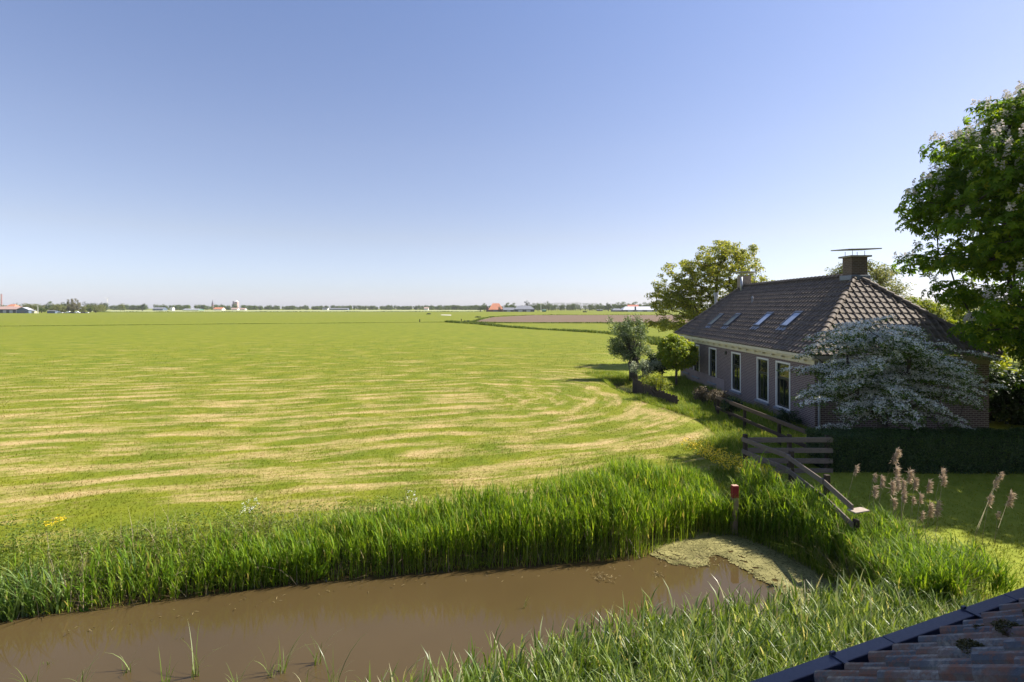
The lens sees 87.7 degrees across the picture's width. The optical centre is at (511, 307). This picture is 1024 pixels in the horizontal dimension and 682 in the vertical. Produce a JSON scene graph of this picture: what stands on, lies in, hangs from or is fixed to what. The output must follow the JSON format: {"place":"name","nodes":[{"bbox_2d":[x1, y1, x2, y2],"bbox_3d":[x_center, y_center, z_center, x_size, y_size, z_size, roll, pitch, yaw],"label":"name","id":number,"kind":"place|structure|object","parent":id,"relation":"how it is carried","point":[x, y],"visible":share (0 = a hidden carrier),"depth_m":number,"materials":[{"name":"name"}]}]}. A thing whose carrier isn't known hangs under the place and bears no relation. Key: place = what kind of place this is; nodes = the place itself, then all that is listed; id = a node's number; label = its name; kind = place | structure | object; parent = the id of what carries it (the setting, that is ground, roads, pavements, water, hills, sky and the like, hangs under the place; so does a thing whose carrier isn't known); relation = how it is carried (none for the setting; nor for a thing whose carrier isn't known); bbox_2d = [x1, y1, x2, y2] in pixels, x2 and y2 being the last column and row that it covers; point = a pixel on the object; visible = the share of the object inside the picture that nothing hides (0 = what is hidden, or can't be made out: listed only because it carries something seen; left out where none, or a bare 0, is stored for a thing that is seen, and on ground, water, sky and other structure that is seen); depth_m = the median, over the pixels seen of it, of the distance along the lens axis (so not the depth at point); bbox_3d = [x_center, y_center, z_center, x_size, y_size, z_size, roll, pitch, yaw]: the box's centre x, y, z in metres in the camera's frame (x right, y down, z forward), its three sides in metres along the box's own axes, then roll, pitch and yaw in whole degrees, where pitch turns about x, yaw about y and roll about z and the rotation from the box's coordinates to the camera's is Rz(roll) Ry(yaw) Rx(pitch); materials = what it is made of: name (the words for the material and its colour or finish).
{"place":"outdoors","nodes":[
{"label":"outdoors","id":0,"kind":"place"},
{"bbox_2d":[27,322,401,325],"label":"ditch grass","id":1,"kind":"structure","parent":0,"point":[227,323],"depth_m":160.86,"materials":[{"name":"plant"}]},
{"bbox_2d":[92,310,482,311],"bbox_3d":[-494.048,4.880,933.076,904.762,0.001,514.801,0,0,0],"label":"pale field","id":2,"kind":"structure","parent":0,"point":[277,310],"depth_m":1014.22,"materials":[{"name":"plant"}]},
{"bbox_2d":[97,311,481,311],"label":"ditch grass","id":3,"kind":"structure","parent":0,"point":[318,311],"depth_m":668.73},
{"bbox_2d":[0,453,736,612],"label":"reeds","id":4,"kind":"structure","parent":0,"point":[629,496],"depth_m":11.71,"materials":[{"name":"green plant"}]},
{"bbox_2d":[0,532,835,681],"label":"ditch water","id":5,"kind":"structure","parent":0,"point":[437,613],"depth_m":9.55,"materials":[{"name":"liquid"}]},
{"bbox_2d":[0,570,39,620],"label":"iris clump","id":6,"kind":"object","parent":5,"relation":"on","point":[7,599],"visible":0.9,"depth_m":9.56,"materials":[{"name":"green plant"}]},
{"bbox_2d":[76,651,99,681],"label":"grass tuft","id":7,"kind":"object","parent":5,"relation":"on","point":[85,672],"visible":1,"depth_m":7.93,"materials":[{"name":"green plant"}]},
{"bbox_2d":[72,582,103,611],"bbox_3d":[-7.918,5.468,9.984,0.473,0.603,0.463,0,0,44],"label":"dock plant","id":8,"kind":"object","parent":5,"relation":"in","point":[89,587],"visible":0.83,"depth_m":9.98,"materials":[{"name":"green plant"}]},
{"bbox_2d":[111,653,134,674],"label":"grass tuft","id":9,"kind":"object","parent":5,"relation":"on","point":[125,665],"visible":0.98,"depth_m":8.24,"materials":[{"name":"green plant"}]},
{"bbox_2d":[158,647,174,681],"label":"grass tuft","id":10,"kind":"object","parent":5,"relation":"on","point":[166,679],"visible":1,"depth_m":7.96,"materials":[{"name":"green plant"}]},
{"bbox_2d":[184,618,218,679],"bbox_3d":[-4.798,5.274,8.123,1.014,0.752,0.536,0,0,22],"label":"grass tuft","id":11,"kind":"object","parent":5,"relation":"on","point":[194,672],"visible":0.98,"depth_m":8.12,"materials":[{"name":"green plant"}]},
{"bbox_2d":[259,646,289,677],"bbox_3d":[-3.495,5.391,8.066,0.809,0.517,0.453,0,0,33],"label":"grass tuft","id":12,"kind":"object","parent":5,"relation":"on","point":[272,667],"visible":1,"depth_m":8.12,"materials":[{"name":"green plant"}]},
{"bbox_2d":[278,635,314,672],"bbox_3d":[-3.320,5.382,8.323,0.613,0.537,0.495,0,0,-23],"label":"grass tuft","id":13,"kind":"object","parent":5,"relation":"on","point":[283,658],"visible":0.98,"depth_m":8.23,"materials":[{"name":"green plant"}]},
{"bbox_2d":[309,635,333,664],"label":"grass tuft","id":14,"kind":"object","parent":5,"relation":"on","point":[315,659],"visible":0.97,"depth_m":8.38,"materials":[{"name":"green plant"}]},
{"bbox_2d":[311,630,368,681],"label":"grass tuft","id":15,"kind":"object","parent":5,"relation":"on","point":[332,666],"visible":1,"depth_m":7.98,"materials":[{"name":"green plant"}]},
{"bbox_2d":[65,553,728,634],"bbox_3d":[-1.531,5.581,10.620,12.665,0.151,1.060,0,0,-11],"label":"floating debris","id":16,"kind":"object","parent":5,"relation":"on","point":[551,573],"visible":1,"depth_m":11.15,"materials":[{"name":"plant"}]},
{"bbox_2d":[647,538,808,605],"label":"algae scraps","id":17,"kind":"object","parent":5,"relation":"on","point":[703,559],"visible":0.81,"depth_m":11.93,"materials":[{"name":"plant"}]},
{"bbox_2d":[647,529,856,603],"bbox_3d":[5.709,5.587,11.301,3.359,0.003,5.464,0,0,-34],"label":"floating algae","id":18,"kind":"object","parent":5,"relation":"on","point":[779,560],"visible":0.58,"depth_m":11.94,"materials":[{"name":"plant"}]},
{"bbox_2d":[0,309,1023,608],"bbox_3d":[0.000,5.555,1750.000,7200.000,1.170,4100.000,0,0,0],"label":"ground","id":19,"kind":"structure","parent":0,"point":[144,335],"depth_m":23.82,"materials":[{"name":"plant"}]},
{"bbox_2d":[0,306,22,312],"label":"long shed","id":20,"kind":"structure","parent":19,"relation":"on","point":[7,309],"depth_m":520.52,"materials":[{"name":"tile"}]},
{"bbox_2d":[0,555,29,603],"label":"iris clump","id":21,"kind":"object","parent":19,"relation":"on","point":[2,578],"visible":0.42,"depth_m":10.00,"materials":[{"name":"green plant"}]},
{"bbox_2d":[16,307,32,312],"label":"gabled shed","id":22,"kind":"structure","parent":19,"relation":"on","point":[24,310],"depth_m":505.00,"materials":[{"name":"metal"}]},
{"bbox_2d":[0,563,59,616],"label":"iris clump","id":23,"kind":"object","parent":19,"relation":"on","point":[29,599],"visible":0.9,"depth_m":9.75,"materials":[{"name":"green plant"}]},
{"bbox_2d":[0,556,59,601],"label":"iris clump","id":24,"kind":"object","parent":19,"relation":"on","point":[21,581],"visible":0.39,"depth_m":9.95,"materials":[{"name":"green plant"}]},
{"bbox_2d":[0,568,62,621],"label":"iris clump","id":25,"kind":"object","parent":19,"relation":"on","point":[11,615],"visible":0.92,"depth_m":9.59,"materials":[{"name":"green plant"}]},
{"bbox_2d":[9,565,84,615],"bbox_3d":[-8.379,5.178,9.834,1.256,0.901,1.107,0,0,0],"label":"iris clump","id":26,"kind":"object","parent":19,"relation":"on","point":[58,591],"visible":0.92,"depth_m":9.84,"materials":[{"name":"green plant"}]},
{"bbox_2d":[41,514,65,525],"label":"ragwort","id":27,"kind":"object","parent":19,"relation":"on","point":[55,521],"visible":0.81,"depth_m":11.74,"materials":[{"name":"yellow plant"}]},
{"bbox_2d":[0,303,125,311],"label":"distant wood","id":28,"kind":"object","parent":19,"relation":"on","point":[101,308],"visible":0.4,"depth_m":703.51,"materials":[{"name":"plant"}]},
{"bbox_2d":[65,298,80,311],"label":"tree","id":29,"kind":"object","parent":19,"relation":"on","point":[71,306],"visible":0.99,"depth_m":538.87,"materials":[{"name":"green plant"}]},
{"bbox_2d":[59,301,107,308],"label":"distant wood","id":30,"kind":"object","parent":19,"relation":"on","point":[64,305],"visible":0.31,"depth_m":925.00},
{"bbox_2d":[90,567,117,587],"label":"dock plant","id":31,"kind":"object","parent":19,"relation":"on","point":[100,577],"visible":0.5,"depth_m":10.37,"materials":[{"name":"green plant"}]},
{"bbox_2d":[98,540,157,592],"bbox_3d":[-7.486,5.097,10.600,1.093,0.891,1.201,0,0,18],"label":"iris clump","id":32,"kind":"object","parent":19,"relation":"on","point":[135,566],"visible":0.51,"depth_m":10.49,"materials":[{"name":"green plant"}]},
{"bbox_2d":[153,307,166,310],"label":"grey barn","id":33,"kind":"structure","parent":19,"relation":"on","point":[159,308],"depth_m":1001.17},
{"bbox_2d":[106,304,262,309],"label":"distant wood","id":34,"kind":"object","parent":19,"relation":"on","point":[132,307],"visible":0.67,"depth_m":1265.87,"materials":[{"name":"plant"}]},
{"bbox_2d":[311,559,330,578],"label":"dock plant","id":35,"kind":"object","parent":19,"relation":"on","point":[320,570],"visible":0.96,"depth_m":10.88,"materials":[{"name":"green plant"}]},
{"bbox_2d":[247,305,478,309],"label":"distant wood","id":36,"kind":"object","parent":19,"relation":"on","point":[305,307],"visible":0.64,"depth_m":1465.21,"materials":[{"name":"plant"}]},
{"bbox_2d":[0,468,844,603],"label":"bank herbs","id":37,"kind":"object","parent":19,"relation":"on","point":[128,529],"visible":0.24,"depth_m":11.37,"materials":[{"name":"green plant"}]},
{"bbox_2d":[425,304,536,309],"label":"distant wood","id":38,"kind":"object","parent":19,"relation":"on","point":[448,307],"visible":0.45,"depth_m":1320.25,"materials":[{"name":"plant"}]},
{"bbox_2d":[488,303,502,311],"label":"pyramid farmhouse","id":39,"kind":"object","parent":19,"relation":"on","point":[494,307],"visible":0.9,"depth_m":701.50,"materials":[{"name":"orange tile"}]},
{"bbox_2d":[0,461,1000,681],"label":"bank grass","id":40,"kind":"structure","parent":19,"relation":"on","point":[722,478],"depth_m":11.60,"materials":[{"name":"plant"}]},
{"bbox_2d":[7,480,995,681],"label":"dead stalks","id":41,"kind":"object","parent":19,"relation":"on","point":[403,553],"visible":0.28,"depth_m":11.15,"materials":[{"name":"plant"}]},
{"bbox_2d":[503,307,513,311],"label":"barn","id":42,"kind":"structure","parent":19,"relation":"on","point":[508,309],"depth_m":692.84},
{"bbox_2d":[514,306,533,311],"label":"open barn","id":43,"kind":"structure","parent":19,"relation":"on","point":[524,309],"depth_m":690.00,"materials":[{"name":"metal"}]},
{"bbox_2d":[469,314,674,321],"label":"ditch grass","id":44,"kind":"structure","parent":19,"relation":"on","point":[482,318],"depth_m":310.62,"materials":[{"name":"plant"}]},
{"bbox_2d":[534,303,685,309],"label":"distant wood","id":45,"kind":"object","parent":19,"relation":"on","point":[589,308],"visible":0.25,"depth_m":1118.09,"materials":[{"name":"plant"}]},
{"bbox_2d":[606,313,653,380],"bbox_3d":[8.238,2.733,37.475,3.453,4.782,2.420,0,0,0],"label":"pollard willow","id":46,"kind":"object","parent":19,"relation":"on","point":[632,349],"visible":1,"depth_m":37.25,"materials":[{"name":"green plant"}]},
{"bbox_2d":[621,306,656,311],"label":"pale roofed barn","id":47,"kind":"structure","parent":19,"relation":"on","point":[638,309],"depth_m":711.34,"materials":[{"name":"metal"}]},
{"bbox_2d":[629,359,661,380],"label":"pale shrub","id":48,"kind":"object","parent":19,"relation":"on","point":[643,364],"visible":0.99,"depth_m":33.89,"materials":[{"name":"green plant"}]},
{"bbox_2d":[632,378,678,404],"bbox_3d":[7.925,5.002,30.327,0.216,1.197,7.493,0,0,-4],"label":"plank screen","id":49,"kind":"object","parent":19,"relation":"on","point":[639,387],"visible":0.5,"depth_m":30.35,"materials":[{"name":"brown wood"}]},
{"bbox_2d":[640,371,672,394],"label":"bright grassy shrub","id":50,"kind":"object","parent":19,"relation":"on","point":[655,380],"visible":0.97,"depth_m":29.40,"materials":[{"name":"green plant"}]},
{"bbox_2d":[641,351,671,376],"bbox_3d":[10.548,3.954,38.409,2.247,2.133,2.411,0,0,-33],"label":"dark shrub","id":51,"kind":"object","parent":19,"relation":"on","point":[651,358],"visible":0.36,"depth_m":38.17,"materials":[{"name":"green plant"}]},
{"bbox_2d":[345,560,987,681],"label":"grass","id":52,"kind":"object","parent":19,"relation":"on","point":[613,656],"visible":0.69,"depth_m":7.23,"materials":[{"name":"green plant"}]},
{"bbox_2d":[655,333,699,384],"bbox_3d":[10.799,3.321,34.444,2.867,3.357,2.633,0,0,0],"label":"ball maple","id":53,"kind":"object","parent":19,"relation":"on","point":[675,351],"visible":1,"depth_m":33.97,"materials":[{"name":"green plant"}]},
{"bbox_2d":[582,369,814,467],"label":"long grass","id":54,"kind":"structure","parent":19,"relation":"on","point":[730,440],"depth_m":23.36,"materials":[{"name":"plant"}]},
{"bbox_2d":[692,385,713,402],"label":"hydrangea bush","id":55,"kind":"object","parent":19,"relation":"on","point":[702,394],"visible":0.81,"depth_m":27.46,"materials":[{"name":"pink plant"}]},
{"bbox_2d":[643,240,774,336],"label":"sycamore tree","id":56,"kind":"object","parent":19,"relation":"on","point":[714,274],"visible":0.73,"depth_m":46.10,"materials":[{"name":"green plant"}]},
{"bbox_2d":[706,389,731,411],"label":"hydrangea bush","id":57,"kind":"object","parent":19,"relation":"on","point":[712,394],"visible":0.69,"depth_m":25.33,"materials":[{"name":"pink plant"}]},
{"bbox_2d":[681,436,781,478],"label":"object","id":58,"kind":"object","parent":19,"relation":"on","point":[741,463],"visible":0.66,"depth_m":16.18,"materials":[{"name":"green plant"}]},
{"bbox_2d":[720,397,742,418],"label":"hydrangea bush","id":59,"kind":"object","parent":19,"relation":"on","point":[725,405],"visible":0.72,"depth_m":23.42,"materials":[{"name":"green plant"}]},
{"bbox_2d":[730,484,738,533],"bbox_3d":[5.506,5.297,13.221,0.154,1.806,0.114,1,0,-8],"label":"marker post","id":60,"kind":"object","parent":19,"relation":"on","point":[734,489],"visible":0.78,"depth_m":13.17,"materials":[{"name":"brown wood"}]},
{"bbox_2d":[716,395,806,447],"bbox_3d":[9.646,4.662,20.799,0.163,1.275,7.712,0,0,-3],"label":"garden fence","id":61,"kind":"object","parent":19,"relation":"on","point":[779,422],"visible":0.67,"depth_m":20.55,"materials":[{"name":"brown wood"}]},
{"bbox_2d":[772,408,803,426],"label":"evergreen shrub","id":62,"kind":"object","parent":19,"relation":"on","point":[783,415],"visible":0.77,"depth_m":22.61,"materials":[{"name":"green plant"}]},
{"bbox_2d":[748,434,832,473],"bbox_3d":[8.390,4.570,16.161,2.580,1.460,0.158,0,0,0],"label":"rail fence","id":63,"kind":"object","parent":19,"relation":"on","point":[789,439],"visible":0.59,"depth_m":16.08,"materials":[{"name":"brown wood"}]},
{"bbox_2d":[742,434,869,535],"bbox_3d":[7.264,4.755,13.535,0.662,1.890,5.241,0,0,0],"label":"plank fence","id":64,"kind":"object","parent":19,"relation":"on","point":[824,481],"visible":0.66,"depth_m":13.51,"materials":[{"name":"brown wood"}]},
{"bbox_2d":[675,248,1003,429],"bbox_3d":[15.941,1.185,30.504,7.874,8.029,18.186,0,0,0],"label":"farmhouse","id":65,"kind":"object","parent":19,"relation":"on","point":[748,337],"visible":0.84,"depth_m":24.96,"materials":[{"name":"tile"}]},
{"bbox_2d":[692,345,699,378],"bbox_3d":[12.385,3.580,35.800,0.230,2.240,1.320,0,0,0],"label":"window","id":66,"kind":"structure","parent":65,"relation":"in","point":[696,367],"depth_m":35.60,"materials":[{"name":"glass"}]},
{"bbox_2d":[707,347,715,385],"bbox_3d":[12.385,3.580,32.910,0.230,2.240,1.340,0,0,0],"label":"window","id":67,"kind":"structure","parent":65,"relation":"in","point":[712,351],"depth_m":33.11,"materials":[{"name":"glass"}]},
{"bbox_2d":[729,352,740,394],"bbox_3d":[12.385,3.580,29.465,0.230,2.240,1.350,0,0,0],"label":"window","id":68,"kind":"structure","parent":65,"relation":"in","point":[735,357],"depth_m":29.57,"materials":[{"name":"glass"}]},
{"bbox_2d":[754,357,768,405],"bbox_3d":[12.385,3.580,26.340,0.230,2.240,1.360,0,0,0],"label":"window","id":69,"kind":"structure","parent":65,"relation":"in","point":[762,363],"depth_m":26.39,"materials":[{"name":"glass"}]},
{"bbox_2d":[773,360,790,413],"bbox_3d":[12.385,3.580,24.370,0.230,2.240,1.420,0,0,0],"label":"window","id":70,"kind":"structure","parent":65,"relation":"in","point":[782,382],"depth_m":24.54,"materials":[{"name":"glass"}]},
{"bbox_2d":[845,464,858,527],"bbox_3d":[7.144,4.391,11.190,0.350,2.271,0.176,0,0,0],"label":"reed plume","id":71,"kind":"object","parent":19,"relation":"on","point":[856,470],"visible":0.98,"depth_m":11.20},
{"bbox_2d":[824,259,916,299],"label":"ash tree","id":72,"kind":"object","parent":19,"relation":"on","point":[880,276],"visible":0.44,"depth_m":43.55,"materials":[{"name":"green plant"}]},
{"bbox_2d":[871,485,878,517],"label":"reed plume","id":73,"kind":"object","parent":19,"relation":"on","point":[875,495],"visible":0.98,"depth_m":11.31,"materials":[{"name":"plant"}]},
{"bbox_2d":[878,475,886,509],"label":"reed plume","id":74,"kind":"object","parent":19,"relation":"on","point":[882,483],"visible":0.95,"depth_m":12.06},
{"bbox_2d":[751,587,1023,681],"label":"tiled roof","id":75,"kind":"structure","parent":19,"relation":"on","point":[982,641],"depth_m":2.76,"materials":[{"name":"tile"}]},
{"bbox_2d":[878,447,902,507],"bbox_3d":[8.310,4.041,11.750,0.597,1.986,0.262,0,0,0],"label":"reed plume","id":76,"kind":"object","parent":19,"relation":"on","point":[896,455],"visible":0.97,"depth_m":11.74,"materials":[{"name":"plant"}]},
{"bbox_2d":[886,481,895,495],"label":"reed plume","id":77,"kind":"object","parent":19,"relation":"on","point":[892,488],"visible":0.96,"depth_m":11.41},
{"bbox_2d":[890,496,897,511],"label":"reed plume","id":78,"kind":"object","parent":19,"relation":"on","point":[894,503],"visible":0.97,"depth_m":11.95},
{"bbox_2d":[776,314,1016,431],"bbox_3d":[13.066,2.595,18.406,6.996,4.823,5.239,0,0,29],"label":"hawthorn tree","id":79,"kind":"object","parent":19,"relation":"on","point":[879,378],"visible":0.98,"depth_m":17.82,"materials":[{"name":"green plant"}]},
{"bbox_2d":[893,477,901,512],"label":"reed plume","id":80,"kind":"object","parent":19,"relation":"on","point":[898,482],"visible":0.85,"depth_m":11.85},
{"bbox_2d":[893,465,902,514],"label":"reed plume","id":81,"kind":"object","parent":19,"relation":"on","point":[897,470],"visible":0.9,"depth_m":12.17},
{"bbox_2d":[898,477,907,509],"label":"reed plume","id":82,"kind":"object","parent":19,"relation":"on","point":[903,486],"visible":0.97,"depth_m":11.20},
{"bbox_2d":[901,490,908,520],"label":"reed plume","id":83,"kind":"object","parent":19,"relation":"on","point":[904,496],"visible":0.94,"depth_m":11.51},
{"bbox_2d":[899,469,915,523],"bbox_3d":[9.129,4.339,12.272,0.325,1.389,0.232,0,0,-27],"label":"reed plume","id":84,"kind":"object","parent":19,"relation":"on","point":[910,477],"visible":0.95,"depth_m":12.29,"materials":[{"name":"plant"}]},
{"bbox_2d":[804,426,1023,474],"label":"clipped hedge","id":85,"kind":"object","parent":19,"relation":"on","point":[973,450],"visible":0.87,"depth_m":16.14,"materials":[{"name":"green plant"}]},
{"bbox_2d":[908,476,919,528],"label":"reed plume","id":86,"kind":"object","parent":19,"relation":"on","point":[915,483],"visible":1,"depth_m":11.63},
{"bbox_2d":[916,491,923,527],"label":"reed plume","id":87,"kind":"object","parent":19,"relation":"on","point":[921,496],"visible":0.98,"depth_m":11.31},
{"bbox_2d":[922,478,933,534],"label":"reed plume","id":88,"kind":"object","parent":19,"relation":"on","point":[929,488],"visible":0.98,"depth_m":11.74,"materials":[{"name":"plant"}]},
{"bbox_2d":[925,501,935,531],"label":"reed plume","id":89,"kind":"object","parent":19,"relation":"on","point":[931,510],"visible":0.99,"depth_m":11.85,"materials":[{"name":"plant"}]},
{"bbox_2d":[933,499,942,523],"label":"reed plume","id":90,"kind":"object","parent":19,"relation":"on","point":[938,506],"visible":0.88,"depth_m":12.27,"materials":[{"name":"plant"}]},
{"bbox_2d":[928,466,947,526],"bbox_3d":[9.734,4.332,12.161,0.416,1.408,0.172,0,0,-14],"label":"reed plume","id":91,"kind":"object","parent":19,"relation":"on","point":[943,470],"visible":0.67,"depth_m":12.19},
{"bbox_2d":[936,471,948,527],"bbox_3d":[9.228,4.264,11.393,0.248,1.560,0.199,0,0,-28],"label":"reed plume","id":92,"kind":"object","parent":19,"relation":"on","point":[943,477],"visible":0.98,"depth_m":11.41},
{"bbox_2d":[904,296,1003,340],"bbox_3d":[32.498,2.048,39.986,6.872,5.903,3.812,0,0,0],"label":"lime tree","id":93,"kind":"object","parent":19,"relation":"on","point":[930,305],"visible":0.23,"depth_m":39.57,"materials":[{"name":"green plant"}]},
{"bbox_2d":[890,80,1023,388],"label":"horse chestnut tree","id":94,"kind":"object","parent":19,"relation":"on","point":[980,178],"visible":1,"depth_m":18.35,"materials":[{"name":"green plant"}]},
{"bbox_2d":[947,343,1020,374],"bbox_3d":[25.524,3.159,30.963,6.365,4.120,5.394,0,0,0],"label":"garden bush","id":95,"kind":"object","parent":19,"relation":"on","point":[1003,364],"visible":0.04,"depth_m":29.23,"materials":[{"name":"green plant"}]},
{"bbox_2d":[950,290,1023,355],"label":"garden tree","id":96,"kind":"object","parent":19,"relation":"on","point":[994,326],"visible":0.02,"depth_m":47.24,"materials":[{"name":"green plant"}]},
{"bbox_2d":[975,477,999,539],"bbox_3d":[10.082,4.301,11.262,0.555,1.495,0.191,0,0,-11],"label":"reed plume","id":97,"kind":"object","parent":19,"relation":"on","point":[997,481],"visible":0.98,"depth_m":11.30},
{"bbox_2d":[982,493,993,543],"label":"reed plume","id":98,"kind":"object","parent":19,"relation":"on","point":[990,501],"visible":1,"depth_m":11.29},
{"bbox_2d":[974,471,1004,535],"bbox_3d":[10.103,4.251,11.297,0.700,1.594,0.151,0,0,0],"label":"reed plume","id":99,"kind":"object","parent":19,"relation":"on","point":[1001,475],"visible":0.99,"depth_m":11.30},
{"bbox_2d":[994,490,1016,544],"bbox_3d":[10.465,4.439,11.253,0.473,1.218,0.215,0,0,-13],"label":"reed plume","id":100,"kind":"object","parent":19,"relation":"on","point":[1011,498],"visible":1,"depth_m":11.29,"materials":[{"name":"plant"}]},
{"bbox_2d":[989,361,1023,423],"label":"corner bush","id":101,"kind":"object","parent":19,"relation":"on","point":[996,377],"visible":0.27,"depth_m":22.80,"materials":[{"name":"green plant"}]},
{"bbox_2d":[0,0,1023,308],"label":"sky","id":102,"kind":"structure","parent":0,"point":[281,153],"materials":[{"name":"blue"}]},
{"bbox_2d":[445,320,662,344],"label":"ditch grass","id":103,"kind":"structure","parent":0,"point":[653,340],"depth_m":117.39,"materials":[{"name":"plant"}]},
{"bbox_2d":[471,321,647,323],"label":"ditch grass","id":104,"kind":"structure","parent":0,"point":[547,322],"depth_m":174.22,"materials":[{"name":"plant"}]},
{"bbox_2d":[479,315,688,322],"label":"ploughed field","id":105,"kind":"structure","parent":0,"point":[567,318],"depth_m":249.35,"materials":[{"name":"soil"}]},
{"bbox_2d":[619,387,631,393],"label":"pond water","id":106,"kind":"structure","parent":0,"point":[628,389],"depth_m":35.96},
{"bbox_2d":[724,452,1023,607],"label":"tall grass","id":107,"kind":"structure","parent":0,"point":[809,514],"depth_m":10.74,"materials":[{"name":"green plant"}]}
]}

